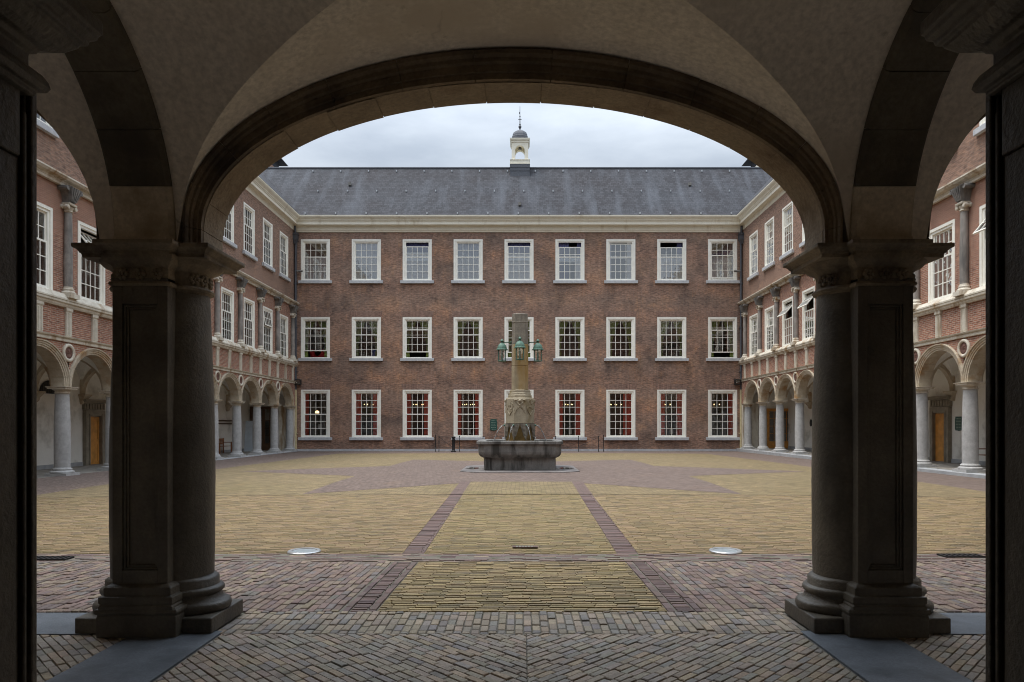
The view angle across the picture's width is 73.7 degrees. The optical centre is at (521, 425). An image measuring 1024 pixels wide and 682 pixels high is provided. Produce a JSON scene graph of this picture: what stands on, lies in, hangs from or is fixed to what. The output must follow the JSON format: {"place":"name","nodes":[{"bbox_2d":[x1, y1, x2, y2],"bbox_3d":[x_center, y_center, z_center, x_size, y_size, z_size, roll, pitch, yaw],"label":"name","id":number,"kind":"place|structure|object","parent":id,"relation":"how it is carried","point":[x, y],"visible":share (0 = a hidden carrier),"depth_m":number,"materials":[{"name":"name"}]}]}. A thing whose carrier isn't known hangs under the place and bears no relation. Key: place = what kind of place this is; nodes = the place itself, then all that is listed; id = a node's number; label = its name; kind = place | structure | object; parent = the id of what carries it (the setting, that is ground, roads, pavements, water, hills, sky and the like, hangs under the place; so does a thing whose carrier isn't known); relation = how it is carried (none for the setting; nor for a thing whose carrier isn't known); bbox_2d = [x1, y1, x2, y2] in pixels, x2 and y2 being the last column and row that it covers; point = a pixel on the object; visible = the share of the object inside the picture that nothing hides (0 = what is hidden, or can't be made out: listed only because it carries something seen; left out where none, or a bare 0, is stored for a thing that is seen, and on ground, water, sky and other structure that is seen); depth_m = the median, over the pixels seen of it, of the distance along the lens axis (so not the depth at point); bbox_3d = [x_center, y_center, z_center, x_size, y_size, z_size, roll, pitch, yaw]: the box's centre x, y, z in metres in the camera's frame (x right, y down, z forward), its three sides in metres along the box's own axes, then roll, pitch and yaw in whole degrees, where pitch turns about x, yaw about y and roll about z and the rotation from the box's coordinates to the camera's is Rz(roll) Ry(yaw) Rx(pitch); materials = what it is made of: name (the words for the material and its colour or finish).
{"place":"outdoors","nodes":[
{"label":"outdoors","id":0,"kind":"place"},
{"bbox_2d":[219,438,231,453],"bbox_3d":[-18.240,1.250,41.450,0.580,0.920,1.700,0,0,0],"label":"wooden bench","id":1,"kind":"object","parent":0,"point":[221,440],"visible":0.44,"depth_m":42.12,"materials":[{"name":"brown wood"}]},
{"bbox_2d":[37,611,985,681],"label":"arcade paving","id":2,"kind":"structure","parent":0,"point":[765,651],"depth_m":4.86,"materials":[{"name":"brick"}]},
{"bbox_2d":[37,494,985,553],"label":"field paving","id":3,"kind":"structure","parent":0,"point":[446,524],"depth_m":11.13,"materials":[{"name":"brick"}]},
{"bbox_2d":[287,547,320,554],"bbox_3d":[-2.845,1.653,8.919,0.424,0.042,0.424,0,0,0],"label":"ground light","id":4,"kind":"object","parent":3,"relation":"on","point":[304,551],"visible":0.95,"depth_m":8.86,"materials":[{"name":"glass"}]},
{"bbox_2d":[512,545,537,547],"bbox_3d":[0.040,1.632,9.192,0.340,0.010,0.120,0,0,0],"label":"name stone","id":5,"kind":"object","parent":3,"relation":"on","point":[524,546],"visible":1,"depth_m":9.17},
{"bbox_2d":[709,547,741,554],"bbox_3d":[2.668,1.653,8.947,0.424,0.042,0.424,0,0,0],"label":"ground light","id":6,"kind":"object","parent":3,"relation":"on","point":[725,550],"visible":0.96,"depth_m":8.90,"materials":[{"name":"glass"}]},
{"bbox_2d":[37,553,985,612],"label":"border paving","id":7,"kind":"structure","parent":0,"point":[955,585],"depth_m":7.17,"materials":[{"name":"brick"}]},
{"bbox_2d":[37,556,73,560],"bbox_3d":[-5.858,1.659,8.455,0.504,0.042,0.200,0,0,0],"label":"drain grate","id":8,"kind":"object","parent":7,"relation":"on","point":[47,558],"visible":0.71,"depth_m":8.46,"materials":[{"name":"black metal"}]},
{"bbox_2d":[936,553,985,557],"bbox_3d":[5.565,1.662,8.649,0.504,0.042,0.200,0,0,0],"label":"drain grate","id":9,"kind":"object","parent":7,"relation":"on","point":[960,555],"visible":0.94,"depth_m":8.61,"materials":[{"name":"black metal"}]},
{"bbox_2d":[37,453,985,497],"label":"courtyard field","id":10,"kind":"structure","parent":0,"point":[233,481],"depth_m":19.47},
{"bbox_2d":[37,613,985,681],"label":"floor","id":11,"kind":"structure","parent":0,"point":[864,659],"depth_m":4.72,"materials":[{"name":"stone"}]},
{"bbox_2d":[37,451,985,497],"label":"courtyard paving","id":12,"kind":"structure","parent":0,"point":[45,485],"depth_m":27.66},
{"bbox_2d":[451,436,455,451],"bbox_3d":[-4.476,1.246,44.600,0.340,1.040,0.340,0,0,0],"label":"bollard","id":13,"kind":"object","parent":12,"relation":"on","point":[453,443],"visible":0.94,"depth_m":44.52,"materials":[{"name":"black metal"}]},
{"bbox_2d":[435,435,603,451],"bbox_3d":[-0.166,1.189,45.072,11.193,1.143,0.322,0,0,0],"label":"iron railing","id":14,"kind":"object","parent":12,"relation":"on","point":[555,438],"visible":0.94,"depth_m":45.18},
{"bbox_2d":[460,313,579,472],"bbox_3d":[-0.070,-1.116,23.250,3.840,5.318,3.840,0,0,0],"label":"fountain","id":15,"kind":"object","parent":12,"relation":"on","point":[519,448],"visible":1,"depth_m":22.75,"materials":[{"name":"grey stone"}]},
{"bbox_2d":[37,494,985,681],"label":"ground","id":16,"kind":"structure","parent":0,"point":[600,556],"depth_m":7.81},
{"bbox_2d":[37,114,299,477],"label":"arcaded wing","id":17,"kind":"structure","parent":16,"relation":"on","point":[254,307],"depth_m":29.60,"materials":[{"name":"brick"}]},
{"bbox_2d":[37,201,52,289],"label":"window","id":18,"kind":"structure","parent":17,"relation":"in","point":[47,211],"depth_m":22.32,"materials":[{"name":"paint"}]},
{"bbox_2d":[37,115,58,137],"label":"cornice","id":19,"kind":"structure","parent":17,"relation":"in","point":[44,126],"depth_m":22.12,"materials":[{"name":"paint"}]},
{"bbox_2d":[78,220,104,304],"bbox_3d":[-15.411,-5.782,24.577,0.638,2.735,1.550,0,0,0],"label":"window","id":20,"kind":"structure","parent":17,"relation":"in","point":[101,270],"depth_m":24.56,"materials":[{"name":"paint"}]},
{"bbox_2d":[82,399,105,465],"bbox_3d":[-18.465,0.300,29.550,0.270,2.820,1.680,0,0,0],"label":"door","id":21,"kind":"structure","parent":17,"relation":"in","point":[93,427],"depth_m":29.51,"materials":[{"name":"brown wood"}]},
{"bbox_2d":[221,286,233,341],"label":"window","id":22,"kind":"structure","parent":17,"relation":"in","point":[225,291],"depth_m":36.17,"materials":[{"name":"paint"}]},
{"bbox_2d":[223,206,236,248],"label":"window","id":23,"kind":"structure","parent":17,"relation":"in","point":[230,240],"depth_m":36.45,"materials":[{"name":"paint"}]},
{"bbox_2d":[244,421,252,450],"bbox_3d":[-17.750,0.710,44.720,0.800,2.000,0.299,0,0,0],"label":"information board","id":24,"kind":"object","parent":17,"relation":"on","point":[248,445],"visible":0.56,"depth_m":44.69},
{"bbox_2d":[243,297,254,347],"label":"window","id":25,"kind":"structure","parent":17,"relation":"in","point":[247,301],"depth_m":38.91,"materials":[{"name":"paint"}]},
{"bbox_2d":[242,202,257,260],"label":"window","id":26,"kind":"structure","parent":17,"relation":"in","point":[251,255],"depth_m":38.76,"materials":[{"name":"paint"}]},
{"bbox_2d":[250,406,270,449],"bbox_3d":[-17.575,0.215,46.420,1.830,2.990,0.100,0,0,0],"label":"glazed door","id":27,"kind":"structure","parent":17,"relation":"in","point":[265,410],"depth_m":46.39,"materials":[{"name":"brown glass"}]},
{"bbox_2d":[263,306,272,353],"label":"window","id":28,"kind":"structure","parent":17,"relation":"in","point":[270,312],"depth_m":41.83,"materials":[{"name":"paint"}]},
{"bbox_2d":[262,217,274,271],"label":"window","id":29,"kind":"structure","parent":17,"relation":"in","point":[269,266],"depth_m":41.83,"materials":[{"name":"paint"}]},
{"bbox_2d":[280,314,287,357],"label":"window","id":30,"kind":"structure","parent":17,"relation":"in","point":[282,317],"depth_m":44.67,"materials":[{"name":"paint"}]},
{"bbox_2d":[279,231,290,281],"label":"window","id":31,"kind":"structure","parent":17,"relation":"in","point":[285,276],"depth_m":44.67,"materials":[{"name":"paint"}]},
{"bbox_2d":[0,0,1023,681],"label":"vaulted arcade","id":32,"kind":"object","parent":16,"relation":"on","point":[180,126],"visible":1,"depth_m":5.11,"materials":[{"name":"stone"}]},
{"bbox_2d":[262,112,770,450],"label":"palace building","id":33,"kind":"structure","parent":16,"relation":"on","point":[653,215],"depth_m":46.50,"materials":[{"name":"brick"}]},
{"bbox_2d":[270,158,287,166],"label":"roof pavilion","id":34,"kind":"structure","parent":33,"relation":"on","point":[280,162],"depth_m":56.67,"materials":[{"name":"brick"}]},
{"bbox_2d":[295,379,301,384],"bbox_3d":[-15.180,-2.930,46.303,0.400,0.380,0.394,0,0,0],"label":"floodlight","id":35,"kind":"object","parent":33,"relation":"attached to","point":[298,382],"visible":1,"depth_m":46.14,"materials":[{"name":"black plastic"}]},
{"bbox_2d":[305,394,308,434],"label":"window curtain","id":36,"kind":"object","parent":33,"relation":"hanging from","point":[306,412],"depth_m":46.66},
{"bbox_2d":[298,390,331,439],"bbox_3d":[-14.070,-0.700,46.500,2.280,3.440,0.280,0,0,0],"label":"window","id":37,"kind":"structure","parent":33,"relation":"in","point":[303,437],"depth_m":46.52,"materials":[{"name":"paint"}]},
{"bbox_2d":[298,317,331,360],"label":"window","id":38,"kind":"structure","parent":33,"relation":"in","point":[303,319],"depth_m":46.50,"materials":[{"name":"paint"}]},
{"bbox_2d":[298,239,331,283],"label":"window","id":39,"kind":"structure","parent":33,"relation":"in","point":[303,241],"depth_m":46.52,"materials":[{"name":"paint"}]},
{"bbox_2d":[305,258,325,278],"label":"window curtain","id":40,"kind":"object","parent":33,"relation":"hanging from","point":[320,271],"depth_m":46.59,"materials":[{"name":"white"}]},
{"bbox_2d":[305,321,326,356],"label":"window curtain","id":41,"kind":"object","parent":33,"relation":"hanging from","point":[307,325],"depth_m":46.70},
{"bbox_2d":[309,349,324,356],"bbox_3d":[-14.069,-4.932,47.054,1.113,0.632,0.248,0,0,0],"label":"red cloth","id":42,"kind":"object","parent":33,"relation":"hanging from","point":[312,353],"visible":0.66,"depth_m":47.04,"materials":[{"name":"fabric"}]},
{"bbox_2d":[349,390,382,439],"bbox_3d":[-10.603,-0.700,46.500,2.280,3.440,0.280,0,0,0],"label":"window","id":43,"kind":"structure","parent":33,"relation":"in","point":[354,437],"depth_m":46.52,"materials":[{"name":"paint"}]},
{"bbox_2d":[349,317,382,360],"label":"window","id":44,"kind":"structure","parent":33,"relation":"in","point":[354,358],"depth_m":46.52,"materials":[{"name":"paint"}]},
{"bbox_2d":[349,239,382,283],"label":"window","id":45,"kind":"structure","parent":33,"relation":"in","point":[354,241],"depth_m":46.52,"materials":[{"name":"paint"}]},
{"bbox_2d":[356,244,376,278],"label":"window curtain","id":46,"kind":"object","parent":33,"relation":"hanging from","point":[371,271],"depth_m":46.60,"materials":[{"name":"white"}]},
{"bbox_2d":[356,394,376,434],"bbox_3d":[-10.603,-0.800,46.659,1.720,3.140,0.059,0,0,0],"label":"window curtain","id":47,"kind":"object","parent":33,"relation":"hanging from","point":[358,411],"depth_m":46.66,"materials":[{"name":"fabric"}]},
{"bbox_2d":[356,321,376,355],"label":"window curtain","id":48,"kind":"object","parent":33,"relation":"hanging from","point":[373,325],"depth_m":46.70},
{"bbox_2d":[400,390,433,439],"bbox_3d":[-7.136,-0.700,46.500,2.280,3.440,0.280,0,0,0],"label":"window","id":49,"kind":"structure","parent":33,"relation":"in","point":[405,437],"depth_m":46.52,"materials":[{"name":"paint"}]},
{"bbox_2d":[400,317,433,360],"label":"window","id":50,"kind":"structure","parent":33,"relation":"in","point":[405,319],"depth_m":46.52,"materials":[{"name":"paint"}]},
{"bbox_2d":[400,239,433,283],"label":"window","id":51,"kind":"structure","parent":33,"relation":"in","point":[405,281],"depth_m":46.52,"materials":[{"name":"paint"}]},
{"bbox_2d":[406,243,428,278],"bbox_3d":[-7.136,-11.260,46.713,1.721,2.720,0.139,0,0,0],"label":"window curtain","id":52,"kind":"object","parent":33,"relation":"hanging from","point":[412,269],"depth_m":46.66,"materials":[{"name":"white"}]},
{"bbox_2d":[407,394,427,434],"bbox_3d":[-7.136,-0.800,46.657,1.720,3.140,0.061,0,0,0],"label":"window curtain","id":53,"kind":"object","parent":33,"relation":"hanging from","point":[409,412],"depth_m":46.66,"materials":[{"name":"fabric"}]},
{"bbox_2d":[406,321,428,356],"bbox_3d":[-7.136,-5.963,46.703,1.720,2.696,0.061,0,0,0],"label":"window curtain","id":54,"kind":"object","parent":33,"relation":"hanging from","point":[411,324],"depth_m":46.70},
{"bbox_2d":[451,390,484,439],"bbox_3d":[-3.669,-0.700,46.500,2.280,3.440,0.280,0,0,0],"label":"window","id":55,"kind":"structure","parent":33,"relation":"in","point":[462,437],"depth_m":46.52,"materials":[{"name":"paint"}]},
{"bbox_2d":[451,317,484,360],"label":"window","id":56,"kind":"structure","parent":33,"relation":"in","point":[456,358],"depth_m":46.52,"materials":[{"name":"paint"}]},
{"bbox_2d":[451,239,484,283],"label":"window","id":57,"kind":"structure","parent":33,"relation":"in","point":[456,241],"depth_m":46.52,"materials":[{"name":"paint"}]},
{"bbox_2d":[458,244,478,278],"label":"window curtain","id":58,"kind":"object","parent":33,"relation":"hanging from","point":[465,271],"depth_m":46.60,"materials":[{"name":"white"}]},
{"bbox_2d":[458,394,478,434],"bbox_3d":[-3.671,-0.800,46.656,1.724,3.140,0.058,0,0,0],"label":"window curtain","id":59,"kind":"object","parent":33,"relation":"hanging from","point":[476,412],"depth_m":46.65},
{"bbox_2d":[458,321,478,355],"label":"window curtain","id":60,"kind":"object","parent":33,"relation":"hanging from","point":[461,325],"depth_m":46.70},
{"bbox_2d":[490,419,496,430],"bbox_3d":[-1.942,-0.020,46.477,0.480,0.799,0.034,0,0,0],"label":"wall plaque","id":61,"kind":"object","parent":33,"relation":"attached to","point":[493,424],"depth_m":46.46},
{"bbox_2d":[508,243,529,278],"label":"window curtain","id":62,"kind":"object","parent":33,"relation":"hanging from","point":[515,271],"depth_m":46.66,"materials":[{"name":"white"}]},
{"bbox_2d":[508,321,529,356],"bbox_3d":[-0.200,-5.963,46.703,1.726,2.696,0.060,0,0,0],"label":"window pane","id":63,"kind":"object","parent":33,"relation":"hanging from","point":[510,337],"depth_m":46.70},
{"bbox_2d":[502,390,535,438],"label":"window","id":64,"kind":"structure","parent":33,"relation":"in","point":[506,392],"depth_m":46.48,"materials":[{"name":"paint"}]},
{"bbox_2d":[502,239,535,283],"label":"window","id":65,"kind":"structure","parent":33,"relation":"in","point":[506,248],"depth_m":46.48,"materials":[{"name":"paint"}]},
{"bbox_2d":[503,317,535,360],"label":"window","id":66,"kind":"structure","parent":33,"relation":"in","point":[506,319],"depth_m":46.48,"materials":[{"name":"paint"}]},
{"bbox_2d":[559,394,579,434],"bbox_3d":[3.265,-0.800,46.657,1.721,3.140,0.060,0,0,0],"label":"window curtain","id":67,"kind":"object","parent":33,"relation":"hanging from","point":[577,411],"depth_m":46.66,"materials":[{"name":"fabric"}]},
{"bbox_2d":[559,321,579,355],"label":"window curtain","id":68,"kind":"object","parent":33,"relation":"hanging from","point":[576,325],"depth_m":46.70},
{"bbox_2d":[559,243,580,278],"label":"window curtain","id":69,"kind":"object","parent":33,"relation":"attached to","point":[561,270],"depth_m":46.69,"materials":[{"name":"white"}]},
{"bbox_2d":[553,390,586,439],"bbox_3d":[3.265,-0.700,46.500,2.280,3.440,0.280,0,0,0],"label":"window","id":70,"kind":"structure","parent":33,"relation":"in","point":[561,437],"depth_m":46.52,"materials":[{"name":"paint"}]},
{"bbox_2d":[553,317,586,360],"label":"window","id":71,"kind":"structure","parent":33,"relation":"in","point":[557,358],"depth_m":46.52,"materials":[{"name":"paint"}]},
{"bbox_2d":[553,239,586,283],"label":"window","id":72,"kind":"structure","parent":33,"relation":"in","point":[557,281],"depth_m":46.52,"materials":[{"name":"paint"}]},
{"bbox_2d":[610,321,630,355],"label":"window curtain","id":73,"kind":"object","parent":33,"relation":"hanging from","point":[627,326],"depth_m":46.70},
{"bbox_2d":[609,243,631,278],"bbox_3d":[6.732,-11.260,46.659,1.721,2.720,0.059,0,0,0],"label":"window curtain","id":74,"kind":"object","parent":33,"relation":"attached to","point":[628,262],"depth_m":46.65,"materials":[{"name":"white"}]},
{"bbox_2d":[604,390,637,439],"bbox_3d":[6.732,-0.700,46.500,2.280,3.440,0.280,0,0,0],"label":"window","id":75,"kind":"structure","parent":33,"relation":"in","point":[608,437],"depth_m":46.52,"materials":[{"name":"paint"}]},
{"bbox_2d":[604,317,637,360],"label":"window","id":76,"kind":"structure","parent":33,"relation":"in","point":[608,358],"depth_m":46.52,"materials":[{"name":"paint"}]},
{"bbox_2d":[604,239,637,283],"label":"window","id":77,"kind":"structure","parent":33,"relation":"in","point":[608,281],"depth_m":46.52,"materials":[{"name":"paint"}]},
{"bbox_2d":[623,394,630,434],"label":"window curtain","id":78,"kind":"object","parent":33,"relation":"hanging from","point":[626,407],"depth_m":46.66,"materials":[{"name":"fabric"}]},
{"bbox_2d":[661,394,681,434],"bbox_3d":[10.200,-0.800,46.658,1.725,3.140,0.061,0,0,0],"label":"window curtain","id":79,"kind":"object","parent":33,"relation":"hanging from","point":[679,417],"depth_m":46.65,"materials":[{"name":"fabric"}]},
{"bbox_2d":[661,321,681,355],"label":"window curtain","id":80,"kind":"object","parent":33,"relation":"hanging from","point":[664,325],"depth_m":46.70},
{"bbox_2d":[661,243,682,278],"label":"window curtain","id":81,"kind":"object","parent":33,"relation":"hanging from","point":[676,271],"depth_m":46.60,"materials":[{"name":"white"}]},
{"bbox_2d":[655,390,688,439],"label":"window","id":82,"kind":"structure","parent":33,"relation":"in","point":[659,437],"depth_m":46.52,"materials":[{"name":"paint"}]},
{"bbox_2d":[655,317,688,360],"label":"window","id":83,"kind":"structure","parent":33,"relation":"in","point":[659,358],"depth_m":46.52,"materials":[{"name":"paint"}]},
{"bbox_2d":[655,239,688,283],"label":"window","id":84,"kind":"structure","parent":33,"relation":"in","point":[659,281],"depth_m":46.52,"materials":[{"name":"paint"}]},
{"bbox_2d":[711,321,732,356],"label":"window curtain","id":85,"kind":"object","parent":33,"relation":"hanging from","point":[715,324],"depth_m":46.70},
{"bbox_2d":[711,251,733,279],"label":"window curtain","id":86,"kind":"object","parent":33,"relation":"hanging from","point":[718,267],"depth_m":46.60,"materials":[{"name":"white"}]},
{"bbox_2d":[706,390,739,439],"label":"window","id":87,"kind":"structure","parent":33,"relation":"in","point":[710,437],"depth_m":46.52,"materials":[{"name":"paint"}]},
{"bbox_2d":[706,317,739,360],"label":"window","id":88,"kind":"structure","parent":33,"relation":"in","point":[710,319],"depth_m":46.50,"materials":[{"name":"paint"}]},
{"bbox_2d":[706,239,739,283],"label":"window","id":89,"kind":"structure","parent":33,"relation":"in","point":[710,241],"depth_m":46.52,"materials":[{"name":"paint"}]},
{"bbox_2d":[728,394,732,434],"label":"window curtain","id":90,"kind":"object","parent":33,"relation":"hanging from","point":[730,411],"depth_m":46.65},
{"bbox_2d":[734,379,740,384],"bbox_3d":[14.600,-2.930,46.303,0.400,0.380,0.394,0,0,0],"label":"floodlight","id":91,"kind":"object","parent":33,"relation":"attached to","point":[737,381],"visible":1,"depth_m":46.14,"materials":[{"name":"black plastic"}]},
{"bbox_2d":[742,159,757,166],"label":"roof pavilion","id":92,"kind":"structure","parent":33,"relation":"on","point":[747,162],"depth_m":56.76,"materials":[{"name":"grey paint"}]},
{"bbox_2d":[736,116,985,478],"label":"arcaded wing","id":93,"kind":"structure","parent":16,"relation":"on","point":[777,304],"depth_m":28.91,"materials":[{"name":"brick"}]},
{"bbox_2d":[747,230,758,280],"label":"window","id":94,"kind":"structure","parent":93,"relation":"in","point":[753,239],"depth_m":44.36,"materials":[{"name":"paint"}]},
{"bbox_2d":[749,313,757,356],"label":"window","id":95,"kind":"structure","parent":93,"relation":"in","point":[753,320],"depth_m":44.49,"materials":[{"name":"paint"}]},
{"bbox_2d":[762,216,774,271],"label":"window","id":96,"kind":"structure","parent":93,"relation":"in","point":[769,225],"depth_m":41.48,"materials":[{"name":"paint"}]},
{"bbox_2d":[765,305,773,351],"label":"window","id":97,"kind":"structure","parent":93,"relation":"in","point":[769,312],"depth_m":41.50,"materials":[{"name":"paint"}]},
{"bbox_2d":[767,408,787,447],"bbox_3d":[17.560,0.215,46.420,1.860,2.710,0.100,0,0,0],"label":"glazed door","id":98,"kind":"structure","parent":93,"relation":"in","point":[771,412],"depth_m":46.44,"materials":[{"name":"brown wood"}]},
{"bbox_2d":[777,296,792,346],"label":"window","id":99,"kind":"structure","parent":93,"relation":"in","point":[787,324],"depth_m":38.69,"materials":[{"name":"paint"}]},
{"bbox_2d":[779,201,793,260],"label":"window","id":100,"kind":"structure","parent":93,"relation":"in","point":[787,212],"depth_m":38.69,"materials":[{"name":"paint"}]},
{"bbox_2d":[799,224,804,247],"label":"window","id":101,"kind":"structure","parent":93,"relation":"in","point":[802,244],"depth_m":36.38,"materials":[{"name":"paint"}]},
{"bbox_2d":[797,286,814,340],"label":"window","id":102,"kind":"structure","parent":93,"relation":"in","point":[808,316],"depth_m":35.85,"materials":[{"name":"paint"}]},
{"bbox_2d":[928,395,951,462],"bbox_3d":[17.965,0.160,29.400,0.270,2.820,1.680,0,0,0],"label":"door","id":103,"kind":"structure","parent":93,"relation":"in","point":[940,424],"depth_m":29.37,"materials":[{"name":"brown wood"}]},
{"bbox_2d":[928,219,954,302],"bbox_3d":[15.060,-5.817,24.405,0.160,2.665,1.550,0,0,0],"label":"window","id":104,"kind":"structure","parent":93,"relation":"in","point":[941,272],"depth_m":24.39,"materials":[{"name":"paint"}]},
{"bbox_2d":[955,416,961,430],"bbox_3d":[18.081,-0.060,28.250,0.034,0.600,0.480,0,0,0],"label":"wall plaque","id":105,"kind":"object","parent":93,"relation":"attached to","point":[958,423],"depth_m":28.25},
{"bbox_2d":[973,204,985,286],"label":"window","id":106,"kind":"structure","parent":93,"relation":"in","point":[981,229],"depth_m":22.20,"materials":[{"name":"paint"}]},
{"bbox_2d":[973,116,985,135],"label":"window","id":107,"kind":"structure","parent":93,"relation":"in","point":[982,124],"depth_m":22.20,"materials":[{"name":"paint"}]},
{"bbox_2d":[279,102,750,166],"label":"sky","id":108,"kind":"structure","parent":0,"point":[470,135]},
{"bbox_2d":[463,482,578,493],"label":"central path","id":109,"kind":"structure","parent":0,"point":[520,488],"depth_m":16.27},
{"bbox_2d":[451,482,591,493],"bbox_3d":[-0.015,1.504,16.540,3.210,0.050,2.720,0,0,0],"label":"path border","id":110,"kind":"object","parent":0,"point":[461,487],"visible":1,"depth_m":16.28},
{"bbox_2d":[378,561,666,611],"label":"threshold paving","id":111,"kind":"structure","parent":0,"point":[477,588],"depth_m":6.76,"materials":[{"name":"brick"}]},
{"bbox_2d":[241,460,806,493],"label":"star paving","id":112,"kind":"structure","parent":0,"point":[411,473],"depth_m":20.45,"materials":[{"name":"brick"}]}
]}

